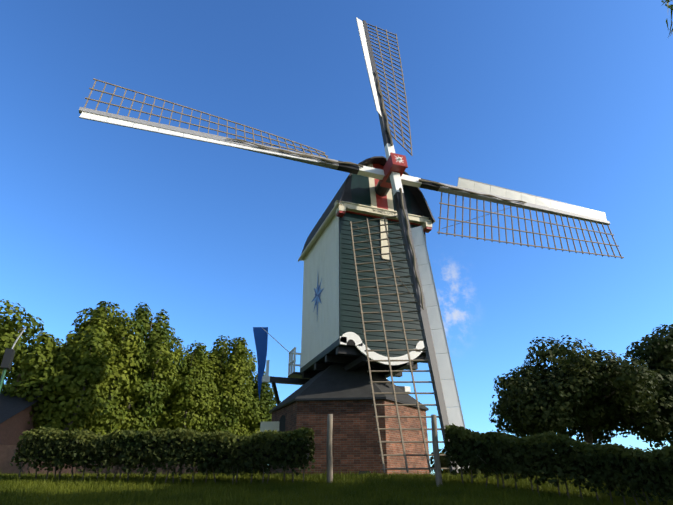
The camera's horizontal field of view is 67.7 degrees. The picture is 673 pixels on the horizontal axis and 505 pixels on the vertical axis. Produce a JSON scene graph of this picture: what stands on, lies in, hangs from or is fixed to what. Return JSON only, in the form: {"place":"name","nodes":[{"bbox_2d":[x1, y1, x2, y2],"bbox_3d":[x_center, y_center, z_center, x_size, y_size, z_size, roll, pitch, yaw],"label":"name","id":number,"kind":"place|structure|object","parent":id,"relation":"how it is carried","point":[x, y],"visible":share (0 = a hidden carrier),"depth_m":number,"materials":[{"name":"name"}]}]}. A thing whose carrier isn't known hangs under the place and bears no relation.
{"place":"outdoors","nodes":[
{"label":"outdoors","id":0,"kind":"place"},
{"bbox_2d":[0,0,672,473],"label":"sky","id":1,"kind":"structure","parent":0,"point":[566,101],"materials":[{"name":"blue"}]},
{"bbox_2d":[0,468,672,504],"bbox_3d":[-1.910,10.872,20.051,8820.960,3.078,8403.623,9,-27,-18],"label":"ground","id":2,"kind":"structure","parent":0,"point":[315,494],"depth_m":11.49,"materials":[{"name":"green plant"}]},
{"bbox_2d":[0,328,25,391],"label":"lamp post","id":3,"kind":"object","parent":2,"relation":"on","point":[7,360],"visible":1,"depth_m":14.51,"materials":[{"name":"grey metal"}]},
{"bbox_2d":[0,373,42,444],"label":"house","id":4,"kind":"structure","parent":2,"relation":"on","point":[15,416],"depth_m":24.50,"materials":[{"name":"brick"}]},
{"bbox_2d":[0,299,63,391],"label":"tree","id":5,"kind":"object","parent":2,"relation":"on","point":[9,334],"visible":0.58,"depth_m":30.93,"materials":[{"name":"green plant"}]},
{"bbox_2d":[1,324,119,430],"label":"tree","id":6,"kind":"object","parent":2,"relation":"on","point":[65,402],"visible":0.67,"depth_m":26.26,"materials":[{"name":"green plant"}]},
{"bbox_2d":[0,445,197,475],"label":"garden wall","id":7,"kind":"structure","parent":2,"relation":"on","point":[7,454],"depth_m":18.42,"materials":[{"name":"brick"}]},
{"bbox_2d":[60,301,148,434],"bbox_3d":[-14.358,8.146,30.082,5.381,11.011,6.379,9,-27,-18],"label":"tree","id":8,"kind":"object","parent":2,"relation":"on","point":[124,339],"visible":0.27,"depth_m":29.38,"materials":[{"name":"green plant"}]},
{"bbox_2d":[112,302,187,431],"bbox_3d":[-12.968,8.779,32.257,6.249,11.783,6.963,9,-27,-18],"label":"tree","id":9,"kind":"object","parent":2,"relation":"on","point":[147,394],"visible":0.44,"depth_m":31.13,"materials":[{"name":"green plant"}]},
{"bbox_2d":[10,426,315,484],"bbox_3d":[-4.809,5.548,13.646,8.437,1.670,1.207,-3,-26,6],"label":"hedge","id":10,"kind":"object","parent":2,"relation":"on","point":[57,449],"visible":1,"depth_m":13.34,"materials":[{"name":"green plant"}]},
{"bbox_2d":[151,337,222,432],"bbox_3d":[-10.860,11.124,35.039,6.359,10.560,6.298,9,-27,-18],"label":"tree","id":11,"kind":"object","parent":2,"relation":"on","point":[184,409],"visible":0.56,"depth_m":34.27,"materials":[{"name":"green plant"}]},
{"bbox_2d":[196,335,255,435],"bbox_3d":[-9.409,12.239,38.070,6.092,12.208,7.038,9,-27,-18],"label":"tree","id":12,"kind":"object","parent":2,"relation":"on","point":[233,369],"visible":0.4,"depth_m":37.10,"materials":[{"name":"green plant"}]},
{"bbox_2d":[198,463,268,475],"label":"shrubs","id":13,"kind":"object","parent":2,"relation":"on","point":[258,472],"visible":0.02,"depth_m":21.21,"materials":[{"name":"green plant"}]},
{"bbox_2d":[234,349,280,435],"bbox_3d":[-7.122,13.722,39.632,5.546,12.130,5.465,9,-27,-18],"label":"tree","id":14,"kind":"object","parent":2,"relation":"on","point":[257,415],"visible":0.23,"depth_m":39.01,"materials":[{"name":"green plant"}]},
{"bbox_2d":[326,414,332,482],"bbox_3d":[-0.178,5.347,13.275,0.176,2.054,0.165,9,-27,-18],"label":"gate post","id":15,"kind":"object","parent":2,"relation":"on","point":[329,449],"visible":0.75,"depth_m":13.28,"materials":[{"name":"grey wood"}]},
{"bbox_2d":[79,17,623,474],"bbox_3d":[1.378,-2.876,21.631,18.363,24.026,18.112,-13,-29,26],"label":"windmill","id":16,"kind":"object","parent":2,"relation":"on","point":[372,321],"visible":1,"depth_m":19.50,"materials":[{"name":"wood"}]},
{"bbox_2d":[431,414,442,486],"bbox_3d":[2.591,5.257,12.939,0.176,2.054,0.165,9,-27,-18],"label":"gate post","id":17,"kind":"object","parent":2,"relation":"on","point":[437,466],"visible":0.77,"depth_m":12.94,"materials":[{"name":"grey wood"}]},
{"bbox_2d":[430,445,653,476],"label":"shrubs","id":18,"kind":"object","parent":2,"relation":"on","point":[443,460],"visible":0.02,"depth_m":22.20,"materials":[{"name":"green plant"}]},
{"bbox_2d":[443,423,672,504],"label":"hedge","id":19,"kind":"object","parent":2,"relation":"on","point":[613,466],"visible":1,"depth_m":11.69,"materials":[{"name":"green plant"}]},
{"bbox_2d":[489,335,672,444],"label":"tree","id":20,"kind":"object","parent":2,"relation":"on","point":[592,400],"visible":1,"depth_m":26.61,"materials":[{"name":"green plant"}]},
{"bbox_2d":[626,324,672,447],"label":"tree","id":21,"kind":"object","parent":2,"relation":"on","point":[655,352],"visible":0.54,"depth_m":29.20,"materials":[{"name":"green plant"}]},
{"bbox_2d":[661,0,672,36],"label":"willow branch","id":22,"kind":"object","parent":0,"point":[670,6],"visible":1,"depth_m":3.79,"materials":[{"name":"green plant"}]}
]}

